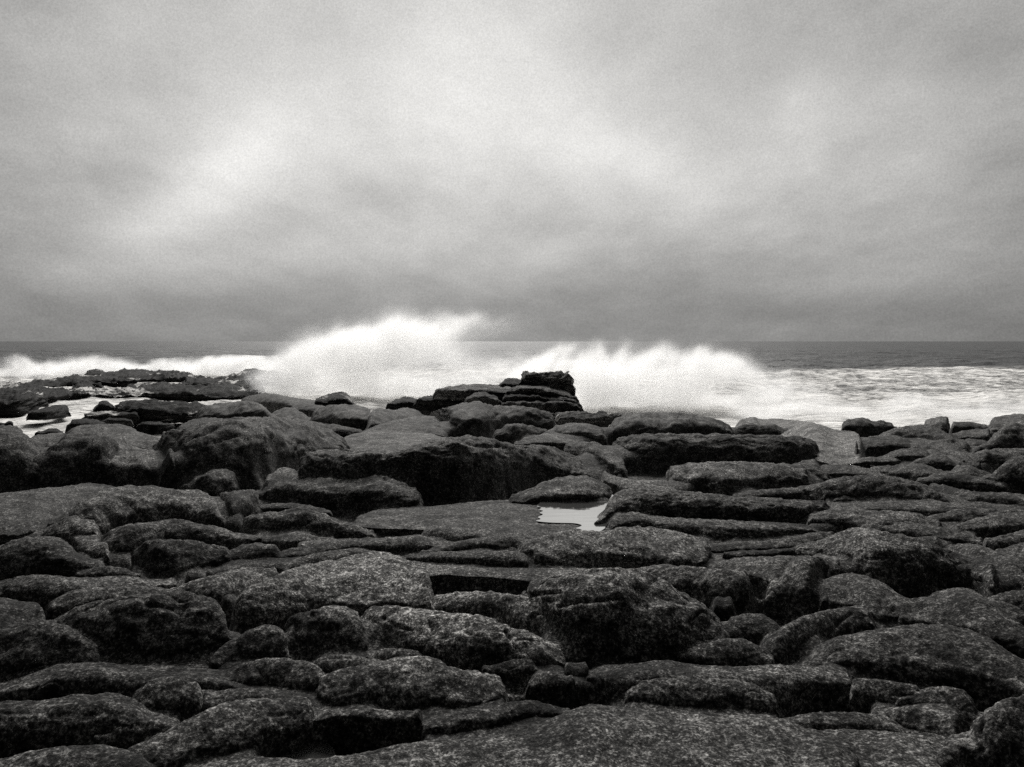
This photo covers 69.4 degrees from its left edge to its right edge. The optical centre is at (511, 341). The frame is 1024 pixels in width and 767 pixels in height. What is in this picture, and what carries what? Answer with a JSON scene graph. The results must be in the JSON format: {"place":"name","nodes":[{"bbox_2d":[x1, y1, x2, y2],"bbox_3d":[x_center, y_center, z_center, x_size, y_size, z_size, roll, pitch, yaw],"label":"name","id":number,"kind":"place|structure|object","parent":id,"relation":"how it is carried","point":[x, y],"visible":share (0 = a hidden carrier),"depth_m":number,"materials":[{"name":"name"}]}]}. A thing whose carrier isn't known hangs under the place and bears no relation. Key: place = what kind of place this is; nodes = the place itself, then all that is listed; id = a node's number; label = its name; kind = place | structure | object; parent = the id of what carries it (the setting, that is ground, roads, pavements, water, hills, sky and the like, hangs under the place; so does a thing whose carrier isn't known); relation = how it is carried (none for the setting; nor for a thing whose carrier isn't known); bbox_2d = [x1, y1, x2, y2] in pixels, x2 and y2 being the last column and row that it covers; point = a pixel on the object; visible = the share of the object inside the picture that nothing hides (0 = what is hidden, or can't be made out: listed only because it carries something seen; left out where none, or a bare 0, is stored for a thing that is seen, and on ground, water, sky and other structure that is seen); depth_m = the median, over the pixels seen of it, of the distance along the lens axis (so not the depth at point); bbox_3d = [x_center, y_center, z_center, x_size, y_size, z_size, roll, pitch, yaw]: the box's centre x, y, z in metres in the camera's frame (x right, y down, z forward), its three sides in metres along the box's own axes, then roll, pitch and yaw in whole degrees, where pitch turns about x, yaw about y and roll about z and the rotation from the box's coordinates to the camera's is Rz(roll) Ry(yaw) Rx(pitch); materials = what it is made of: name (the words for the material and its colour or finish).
{"place":"outdoors","nodes":[
{"label":"outdoors","id":0,"kind":"place"},
{"bbox_2d":[0,341,1023,437],"bbox_3d":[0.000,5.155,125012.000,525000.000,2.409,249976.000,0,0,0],"label":"sea","id":1,"kind":"structure","parent":0,"point":[833,384],"depth_m":124.95,"materials":[{"name":"grey liquid"}]},
{"bbox_2d":[0,382,102,417],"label":"reef rock","id":2,"kind":"object","parent":1,"relation":"in","point":[19,401],"visible":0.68,"depth_m":56.25,"materials":[{"name":"stone"}]},
{"bbox_2d":[86,368,204,387],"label":"reef rock","id":3,"kind":"object","parent":1,"relation":"in","point":[123,378],"visible":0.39,"depth_m":88.67,"materials":[{"name":"stone"}]},
{"bbox_2d":[114,398,207,423],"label":"reef rock","id":4,"kind":"object","parent":1,"relation":"in","point":[153,410],"visible":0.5,"depth_m":42.93,"materials":[{"name":"stone"}]},
{"bbox_2d":[94,382,260,401],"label":"reef rock","id":5,"kind":"object","parent":1,"relation":"in","point":[165,391],"visible":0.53,"depth_m":63.88,"materials":[{"name":"stone"}]},
{"bbox_2d":[412,395,463,410],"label":"reef rock","id":6,"kind":"object","parent":1,"relation":"in","point":[426,403],"visible":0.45,"depth_m":41.54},
{"bbox_2d":[432,384,510,400],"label":"headland rock","id":7,"kind":"object","parent":6,"relation":"on","point":[462,392],"visible":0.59,"depth_m":41.10,"materials":[{"name":"stone"}]},
{"bbox_2d":[551,410,633,426],"bbox_3d":[4.138,4.055,38.388,5.802,0.981,3.047,0,0,0],"label":"rock ledge","id":8,"kind":"object","parent":1,"relation":"in","point":[595,419],"visible":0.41,"depth_m":37.06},
{"bbox_2d":[501,401,581,412],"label":"headland rock","id":9,"kind":"object","parent":8,"relation":"on","point":[555,406],"visible":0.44,"depth_m":38.82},
{"bbox_2d":[502,394,583,410],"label":"headland rock","id":10,"kind":"object","parent":9,"relation":"on","point":[518,397],"visible":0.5,"depth_m":39.85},
{"bbox_2d":[506,385,579,402],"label":"headland rock","id":11,"kind":"object","parent":10,"relation":"on","point":[543,390],"visible":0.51,"depth_m":40.53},
{"bbox_2d":[518,370,575,395],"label":"headland rock","id":12,"kind":"object","parent":11,"relation":"on","point":[560,379],"visible":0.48,"depth_m":42.20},
{"bbox_2d":[0,420,1023,766],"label":"ground","id":13,"kind":"structure","parent":0,"point":[454,486],"depth_m":5.32,"materials":[{"name":"stone"}]},
{"bbox_2d":[0,598,45,627],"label":"boulder","id":14,"kind":"object","parent":13,"relation":"on","point":[13,612],"visible":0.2,"depth_m":4.26,"materials":[{"name":"stone"}]},
{"bbox_2d":[0,425,72,486],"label":"boulder","id":15,"kind":"object","parent":13,"relation":"on","point":[17,448],"visible":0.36,"depth_m":9.91,"materials":[{"name":"stone"}]},
{"bbox_2d":[0,620,100,672],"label":"boulder","id":16,"kind":"object","parent":13,"relation":"on","point":[27,645],"visible":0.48,"depth_m":3.72,"materials":[{"name":"stone"}]},
{"bbox_2d":[0,536,103,580],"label":"boulder","id":17,"kind":"object","parent":13,"relation":"on","point":[42,555],"visible":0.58,"depth_m":5.47,"materials":[{"name":"stone"}]},
{"bbox_2d":[0,483,113,544],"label":"rock slab","id":18,"kind":"object","parent":13,"relation":"on","point":[24,513],"visible":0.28,"depth_m":7.39,"materials":[{"name":"stone"}]},
{"bbox_2d":[42,515,100,542],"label":"boulder","id":19,"kind":"object","parent":13,"relation":"on","point":[66,529],"visible":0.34,"depth_m":6.53,"materials":[{"name":"stone"}]},
{"bbox_2d":[0,744,152,766],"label":"rock slab","id":20,"kind":"object","parent":13,"relation":"on","point":[95,755],"visible":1,"depth_m":2.70,"materials":[{"name":"stone"}]},
{"bbox_2d":[38,431,118,477],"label":"boulder","id":21,"kind":"object","parent":13,"relation":"on","point":[82,454],"visible":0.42,"depth_m":10.06,"materials":[{"name":"stone"}]},
{"bbox_2d":[0,692,172,750],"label":"rock slab","id":22,"kind":"object","parent":13,"relation":"on","point":[68,720],"visible":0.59,"depth_m":3.02,"materials":[{"name":"stone"}]},
{"bbox_2d":[0,574,178,608],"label":"boulder","id":23,"kind":"object","parent":13,"relation":"on","point":[41,590],"visible":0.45,"depth_m":4.88,"materials":[{"name":"stone"}]},
{"bbox_2d":[45,424,160,448],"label":"boulder","id":24,"kind":"object","parent":13,"relation":"on","point":[126,435],"visible":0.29,"depth_m":14.80,"materials":[{"name":"stone"}]},
{"bbox_2d":[46,585,168,619],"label":"boulder","id":25,"kind":"object","parent":13,"relation":"on","point":[64,603],"visible":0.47,"depth_m":4.71,"materials":[{"name":"stone"}]},
{"bbox_2d":[0,662,239,701],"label":"rock slab","id":26,"kind":"object","parent":13,"relation":"on","point":[64,680],"visible":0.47,"depth_m":3.45,"materials":[{"name":"stone"}]},
{"bbox_2d":[92,717,178,748],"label":"boulder","id":27,"kind":"object","parent":13,"relation":"on","point":[123,737],"visible":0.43,"depth_m":2.99,"materials":[{"name":"stone"}]},
{"bbox_2d":[46,485,225,533],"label":"boulder","id":28,"kind":"object","parent":13,"relation":"on","point":[107,510],"visible":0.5,"depth_m":7.26,"materials":[{"name":"stone"}]},
{"bbox_2d":[107,443,178,489],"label":"boulder","id":29,"kind":"object","parent":13,"relation":"on","point":[128,463],"visible":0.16,"depth_m":10.11,"materials":[{"name":"stone"}]},
{"bbox_2d":[53,590,240,656],"bbox_3d":[-1.921,1.661,3.942,1.414,0.599,0.456,0,0,0],"label":"black boulder","id":30,"kind":"object","parent":13,"relation":"on","point":[176,621],"visible":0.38,"depth_m":3.86,"materials":[{"name":"stone"}]},
{"bbox_2d":[134,676,202,714],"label":"boulder","id":31,"kind":"object","parent":13,"relation":"on","point":[182,696],"visible":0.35,"depth_m":3.26,"materials":[{"name":"stone"}]},
{"bbox_2d":[85,519,262,552],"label":"boulder","id":32,"kind":"object","parent":13,"relation":"on","point":[131,537],"visible":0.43,"depth_m":6.29,"materials":[{"name":"stone"}]},
{"bbox_2d":[131,539,231,572],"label":"boulder","id":33,"kind":"object","parent":13,"relation":"on","point":[175,555],"visible":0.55,"depth_m":5.52,"materials":[{"name":"stone"}]},
{"bbox_2d":[180,469,238,496],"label":"boulder","id":34,"kind":"object","parent":13,"relation":"on","point":[215,482],"visible":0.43,"depth_m":9.08,"materials":[{"name":"stone"}]},
{"bbox_2d":[127,697,313,766],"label":"boulder","id":35,"kind":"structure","parent":13,"relation":"on","point":[241,724],"depth_m":2.96,"materials":[{"name":"stone"}]},
{"bbox_2d":[169,567,278,604],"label":"boulder","id":36,"kind":"object","parent":13,"relation":"on","point":[217,587],"visible":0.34,"depth_m":4.90,"materials":[{"name":"stone"}]},
{"bbox_2d":[196,401,277,418],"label":"boulder","id":37,"kind":"object","parent":13,"relation":"on","point":[236,409],"visible":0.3,"depth_m":26.25,"materials":[{"name":"stone"}]},
{"bbox_2d":[207,625,291,669],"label":"boulder","id":38,"kind":"object","parent":13,"relation":"on","point":[267,641],"visible":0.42,"depth_m":3.80,"materials":[{"name":"stone"}]},
{"bbox_2d":[152,416,349,478],"bbox_3d":[-4.525,1.794,12.485,3.130,1.410,5.830,0,0,9],"label":"boulder","id":39,"kind":"object","parent":13,"relation":"on","point":[228,442],"visible":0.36,"depth_m":10.35,"materials":[{"name":"stone"}]},
{"bbox_2d":[202,688,317,710],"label":"boulder","id":40,"kind":"object","parent":13,"relation":"on","point":[212,699],"visible":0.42,"depth_m":3.30,"materials":[{"name":"stone"}]},
{"bbox_2d":[221,657,324,689],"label":"boulder","id":41,"kind":"object","parent":13,"relation":"on","point":[291,673],"visible":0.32,"depth_m":3.50,"materials":[{"name":"stone"}]},
{"bbox_2d":[240,508,375,538],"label":"boulder","id":42,"kind":"object","parent":13,"relation":"on","point":[308,518],"visible":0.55,"depth_m":6.81,"materials":[{"name":"stone"}]},
{"bbox_2d":[283,605,369,653],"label":"boulder","id":43,"kind":"object","parent":13,"relation":"on","point":[331,626],"visible":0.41,"depth_m":3.94,"materials":[{"name":"stone"}]},
{"bbox_2d":[229,551,435,632],"bbox_3d":[-0.987,1.734,4.862,1.476,0.510,1.598,0,0,0],"label":"bright boulder","id":44,"kind":"object","parent":13,"relation":"on","point":[361,583],"visible":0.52,"depth_m":4.74,"materials":[{"name":"stone"}]},
{"bbox_2d":[256,467,423,505],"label":"boulder","id":45,"kind":"object","parent":13,"relation":"on","point":[284,482],"visible":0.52,"depth_m":8.49,"materials":[{"name":"stone"}]},
{"bbox_2d":[310,404,370,430],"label":"boulder","id":46,"kind":"object","parent":13,"relation":"on","point":[352,416],"visible":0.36,"depth_m":22.22,"materials":[{"name":"stone"}]},
{"bbox_2d":[313,708,422,737],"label":"boulder","id":47,"kind":"object","parent":13,"relation":"on","point":[399,723],"visible":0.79,"depth_m":3.12,"materials":[{"name":"stone"}]},
{"bbox_2d":[296,534,442,552],"bbox_3d":[-1.188,1.829,6.226,1.393,0.384,0.366,0,0,0],"label":"rock slab","id":48,"kind":"object","parent":13,"relation":"on","point":[417,542],"visible":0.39,"depth_m":6.13,"materials":[{"name":"stone"}]},
{"bbox_2d":[344,431,446,452],"bbox_3d":[-2.377,2.218,15.553,2.773,0.441,3.631,0,0,0],"label":"rock slab","id":49,"kind":"object","parent":13,"relation":"on","point":[386,441],"visible":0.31,"depth_m":15.28,"materials":[{"name":"stone"}]},
{"bbox_2d":[363,415,447,436],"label":"boulder","id":50,"kind":"object","parent":13,"relation":"on","point":[429,424],"visible":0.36,"depth_m":18.18,"materials":[{"name":"stone"}]},
{"bbox_2d":[315,656,507,708],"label":"bright boulder","id":51,"kind":"object","parent":13,"relation":"on","point":[407,682],"visible":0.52,"depth_m":3.35,"materials":[{"name":"stone"}]},
{"bbox_2d":[298,435,589,484],"bbox_3d":[-0.439,1.851,10.220,5.047,1.270,1.797,0,0,-38],"label":"boulder","id":52,"kind":"object","parent":13,"relation":"on","point":[436,457],"visible":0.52,"depth_m":9.23,"materials":[{"name":"stone"}]},
{"bbox_2d":[360,605,566,669],"bbox_3d":[-0.364,1.718,4.010,1.470,0.466,0.364,0,0,20],"label":"cracked boulder","id":53,"kind":"object","parent":13,"relation":"on","point":[456,640],"visible":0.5,"depth_m":3.88,"materials":[{"name":"stone"}]},
{"bbox_2d":[406,550,528,566],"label":"rock slab","id":54,"kind":"object","parent":13,"relation":"on","point":[507,558],"visible":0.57,"depth_m":5.77,"materials":[{"name":"stone"}]},
{"bbox_2d":[419,535,527,552],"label":"boulder","id":55,"kind":"object","parent":13,"relation":"on","point":[499,542],"visible":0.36,"depth_m":6.12,"materials":[{"name":"stone"}]},
{"bbox_2d":[353,500,608,534],"bbox_3d":[-0.114,1.910,7.718,3.115,0.286,2.006,0,0,0],"label":"rock slab","id":56,"kind":"object","parent":13,"relation":"on","point":[412,520],"visible":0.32,"depth_m":7.57,"materials":[{"name":"stone"}]},
{"bbox_2d":[430,591,537,634],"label":"boulder","id":57,"kind":"object","parent":13,"relation":"on","point":[510,610],"visible":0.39,"depth_m":4.49,"materials":[{"name":"stone"}]},
{"bbox_2d":[430,401,556,436],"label":"boulder","id":58,"kind":"object","parent":13,"relation":"on","point":[465,417],"visible":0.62,"depth_m":20.55,"materials":[{"name":"stone"}]},
{"bbox_2d":[421,700,569,740],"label":"boulder","id":59,"kind":"object","parent":13,"relation":"on","point":[493,716],"visible":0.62,"depth_m":3.12,"materials":[{"name":"stone"}]},
{"bbox_2d":[412,561,588,588],"bbox_3d":[-0.110,1.832,5.472,1.771,0.305,0.430,0,0,8],"label":"rock slab","id":60,"kind":"object","parent":13,"relation":"on","point":[521,578],"visible":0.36,"depth_m":5.40,"materials":[{"name":"stone"}]},
{"bbox_2d":[434,523,581,536],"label":"rock slab","id":61,"kind":"object","parent":13,"relation":"on","point":[532,529],"visible":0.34,"depth_m":6.91,"materials":[{"name":"stone"}]},
{"bbox_2d":[202,704,859,766],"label":"foreground slab","id":62,"kind":"structure","parent":13,"relation":"on","point":[593,735],"depth_m":2.82,"materials":[{"name":"stone"}]},
{"bbox_2d":[524,671,575,701],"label":"boulder","id":63,"kind":"object","parent":13,"relation":"on","point":[560,687],"visible":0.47,"depth_m":3.47,"materials":[{"name":"stone"}]},
{"bbox_2d":[509,475,612,503],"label":"domed rock","id":64,"kind":"object","parent":13,"relation":"on","point":[586,487],"visible":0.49,"depth_m":8.40,"materials":[{"name":"stone"}]},
{"bbox_2d":[536,495,612,530],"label":"puddle","id":65,"kind":"object","parent":13,"relation":"on","point":[584,515],"visible":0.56,"depth_m":7.66,"materials":[{"name":"grey liquid"}]},
{"bbox_2d":[563,441,627,478],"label":"boulder","id":66,"kind":"object","parent":13,"relation":"on","point":[610,459],"visible":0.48,"depth_m":11.78,"materials":[{"name":"stone"}]},
{"bbox_2d":[517,526,710,568],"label":"boulder","id":67,"kind":"object","parent":13,"relation":"on","point":[635,547],"visible":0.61,"depth_m":5.80,"materials":[{"name":"stone"}]},
{"bbox_2d":[521,567,729,662],"bbox_3d":[0.501,1.653,4.207,1.524,0.714,0.808,0,0,25],"label":"domed rock","id":68,"kind":"object","parent":13,"relation":"on","point":[655,610],"visible":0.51,"depth_m":3.98,"materials":[{"name":"stone"}]},
{"bbox_2d":[611,412,734,439],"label":"boulder","id":69,"kind":"object","parent":13,"relation":"on","point":[629,424],"visible":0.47,"depth_m":16.96,"materials":[{"name":"stone"}]},
{"bbox_2d":[637,564,757,611],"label":"boulder","id":70,"kind":"object","parent":13,"relation":"on","point":[696,582],"visible":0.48,"depth_m":4.83,"materials":[{"name":"stone"}]},
{"bbox_2d":[624,677,780,717],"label":"boulder","id":71,"kind":"object","parent":13,"relation":"on","point":[708,693],"visible":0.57,"depth_m":3.28,"materials":[{"name":"stone"}]},
{"bbox_2d":[594,487,829,524],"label":"boulder","id":72,"kind":"object","parent":13,"relation":"on","point":[681,503],"visible":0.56,"depth_m":7.63,"materials":[{"name":"stone"}]},
{"bbox_2d":[609,512,819,538],"bbox_3d":[1.927,1.847,6.885,2.145,0.421,0.738,0,0,5],"label":"rock slab","id":73,"kind":"object","parent":13,"relation":"on","point":[721,529],"visible":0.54,"depth_m":6.77,"materials":[{"name":"stone"}]},
{"bbox_2d":[585,660,851,711],"bbox_3d":[0.999,1.717,3.529,1.468,0.398,0.486,0,0,0],"label":"long boulder","id":74,"kind":"object","parent":13,"relation":"on","point":[788,686],"visible":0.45,"depth_m":3.43,"materials":[{"name":"stone"}]},
{"bbox_2d":[612,433,829,464],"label":"boulder","id":75,"kind":"object","parent":13,"relation":"on","point":[727,447],"visible":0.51,"depth_m":12.32,"materials":[{"name":"stone"}]},
{"bbox_2d":[675,638,774,666],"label":"boulder","id":76,"kind":"object","parent":13,"relation":"on","point":[738,652],"visible":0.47,"depth_m":3.79,"materials":[{"name":"stone"}]},
{"bbox_2d":[666,461,811,493],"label":"boulder","id":77,"kind":"object","parent":13,"relation":"on","point":[722,477],"visible":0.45,"depth_m":9.56,"materials":[{"name":"stone"}]},
{"bbox_2d":[728,613,779,644],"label":"boulder","id":78,"kind":"object","parent":13,"relation":"on","point":[755,628],"visible":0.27,"depth_m":4.16,"materials":[{"name":"stone"}]},
{"bbox_2d":[711,555,831,588],"bbox_3d":[1.914,1.799,5.444,0.947,0.393,0.635,0,0,0],"label":"rock slab","id":79,"kind":"object","parent":13,"relation":"on","point":[763,572],"visible":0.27,"depth_m":5.41,"materials":[{"name":"stone"}]},
{"bbox_2d":[710,531,834,552],"bbox_3d":[2.286,1.863,6.358,1.513,0.336,0.285,0,0,-21],"label":"rock slab","id":80,"kind":"object","parent":13,"relation":"on","point":[789,542],"visible":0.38,"depth_m":6.24,"materials":[{"name":"stone"}]},
{"bbox_2d":[766,555,841,603],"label":"elbow rock","id":81,"kind":"object","parent":13,"relation":"on","point":[793,582],"visible":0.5,"depth_m":4.98,"materials":[{"name":"stone"}]},
{"bbox_2d":[735,417,876,467],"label":"pale slab","id":82,"kind":"structure","parent":13,"relation":"on","point":[835,446],"depth_m":14.63,"materials":[{"name":"stone"}]},
{"bbox_2d":[760,606,876,662],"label":"boulder","id":83,"kind":"object","parent":13,"relation":"on","point":[784,643],"visible":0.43,"depth_m":4.12,"materials":[{"name":"stone"}]},
{"bbox_2d":[715,714,940,766],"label":"foreground slab","id":84,"kind":"structure","parent":13,"relation":"on","point":[872,748],"depth_m":2.90,"materials":[{"name":"stone"}]},
{"bbox_2d":[782,711,910,732],"bbox_3d":[1.382,1.732,3.116,0.660,0.317,0.135,0,0,4],"label":"rock slab","id":85,"kind":"object","parent":13,"relation":"on","point":[833,720],"visible":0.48,"depth_m":3.09,"materials":[{"name":"stone"}]},
{"bbox_2d":[817,573,905,621],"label":"domed rock","id":86,"kind":"object","parent":13,"relation":"on","point":[878,600],"visible":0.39,"depth_m":4.68,"materials":[{"name":"stone"}]},
{"bbox_2d":[806,507,941,528],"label":"boulder","id":87,"kind":"object","parent":13,"relation":"on","point":[844,518],"visible":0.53,"depth_m":7.09,"materials":[{"name":"stone"}]},
{"bbox_2d":[802,474,960,502],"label":"rock ridge","id":88,"kind":"object","parent":13,"relation":"on","point":[880,485],"visible":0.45,"depth_m":8.51,"materials":[{"name":"stone"}]},
{"bbox_2d":[848,678,919,711],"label":"boulder","id":89,"kind":"object","parent":13,"relation":"on","point":[865,691],"visible":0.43,"depth_m":3.37,"materials":[{"name":"stone"}]},
{"bbox_2d":[794,527,997,594],"bbox_3d":[2.842,1.748,5.643,1.553,0.586,0.821,0,0,31],"label":"whaleback rock","id":90,"kind":"object","parent":13,"relation":"on","point":[884,555],"visible":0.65,"depth_m":5.44,"materials":[{"name":"stone"}]},
{"bbox_2d":[788,623,1023,703],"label":"domed rock","id":91,"kind":"object","parent":13,"relation":"on","point":[980,667],"visible":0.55,"depth_m":3.64,"materials":[{"name":"stone"}]},
{"bbox_2d":[872,706,960,735],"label":"boulder","id":92,"kind":"object","parent":13,"relation":"on","point":[916,718],"visible":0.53,"depth_m":3.07,"materials":[{"name":"stone"}]},
{"bbox_2d":[868,424,969,451],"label":"boulder","id":93,"kind":"object","parent":13,"relation":"on","point":[923,431],"visible":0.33,"depth_m":15.03,"materials":[{"name":"stone"}]},
{"bbox_2d":[861,521,982,545],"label":"boulder","id":94,"kind":"object","parent":13,"relation":"on","point":[909,529],"visible":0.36,"depth_m":6.60,"materials":[{"name":"stone"}]},
{"bbox_2d":[832,501,1023,516],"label":"rock slab","id":95,"kind":"object","parent":13,"relation":"on","point":[924,508],"visible":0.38,"depth_m":7.71,"materials":[{"name":"stone"}]},
{"bbox_2d":[895,686,983,723],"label":"boulder","id":96,"kind":"object","parent":13,"relation":"on","point":[961,700],"visible":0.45,"depth_m":3.25,"materials":[{"name":"stone"}]},
{"bbox_2d":[897,587,1023,658],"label":"domed rock","id":97,"kind":"object","parent":13,"relation":"on","point":[970,609],"visible":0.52,"depth_m":4.31,"materials":[{"name":"stone"}]},
{"bbox_2d":[916,472,1006,491],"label":"boulder","id":98,"kind":"object","parent":13,"relation":"on","point":[966,482],"visible":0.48,"depth_m":9.58,"materials":[{"name":"stone"}]},
{"bbox_2d":[929,483,1023,505],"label":"boulder","id":99,"kind":"object","parent":13,"relation":"on","point":[999,497],"visible":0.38,"depth_m":8.21,"materials":[{"name":"stone"}]},
{"bbox_2d":[936,694,1023,766],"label":"boulder","id":100,"kind":"object","parent":13,"relation":"on","point":[993,736],"visible":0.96,"depth_m":2.77,"materials":[{"name":"stone"}]},
{"bbox_2d":[946,543,1023,589],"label":"boulder","id":101,"kind":"object","parent":13,"relation":"on","point":[1014,573],"visible":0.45,"depth_m":5.50,"materials":[{"name":"stone"}]},
{"bbox_2d":[950,512,1023,537],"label":"boulder","id":102,"kind":"object","parent":13,"relation":"on","point":[991,526],"visible":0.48,"depth_m":6.82,"materials":[{"name":"stone"}]},
{"bbox_2d":[972,423,1023,453],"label":"boulder","id":103,"kind":"object","parent":13,"relation":"on","point":[1010,436],"visible":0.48,"depth_m":13.49,"materials":[{"name":"stone"}]},
{"bbox_2d":[0,0,1023,340],"label":"sky","id":104,"kind":"structure","parent":0,"point":[171,170],"materials":[{"name":"grey"}]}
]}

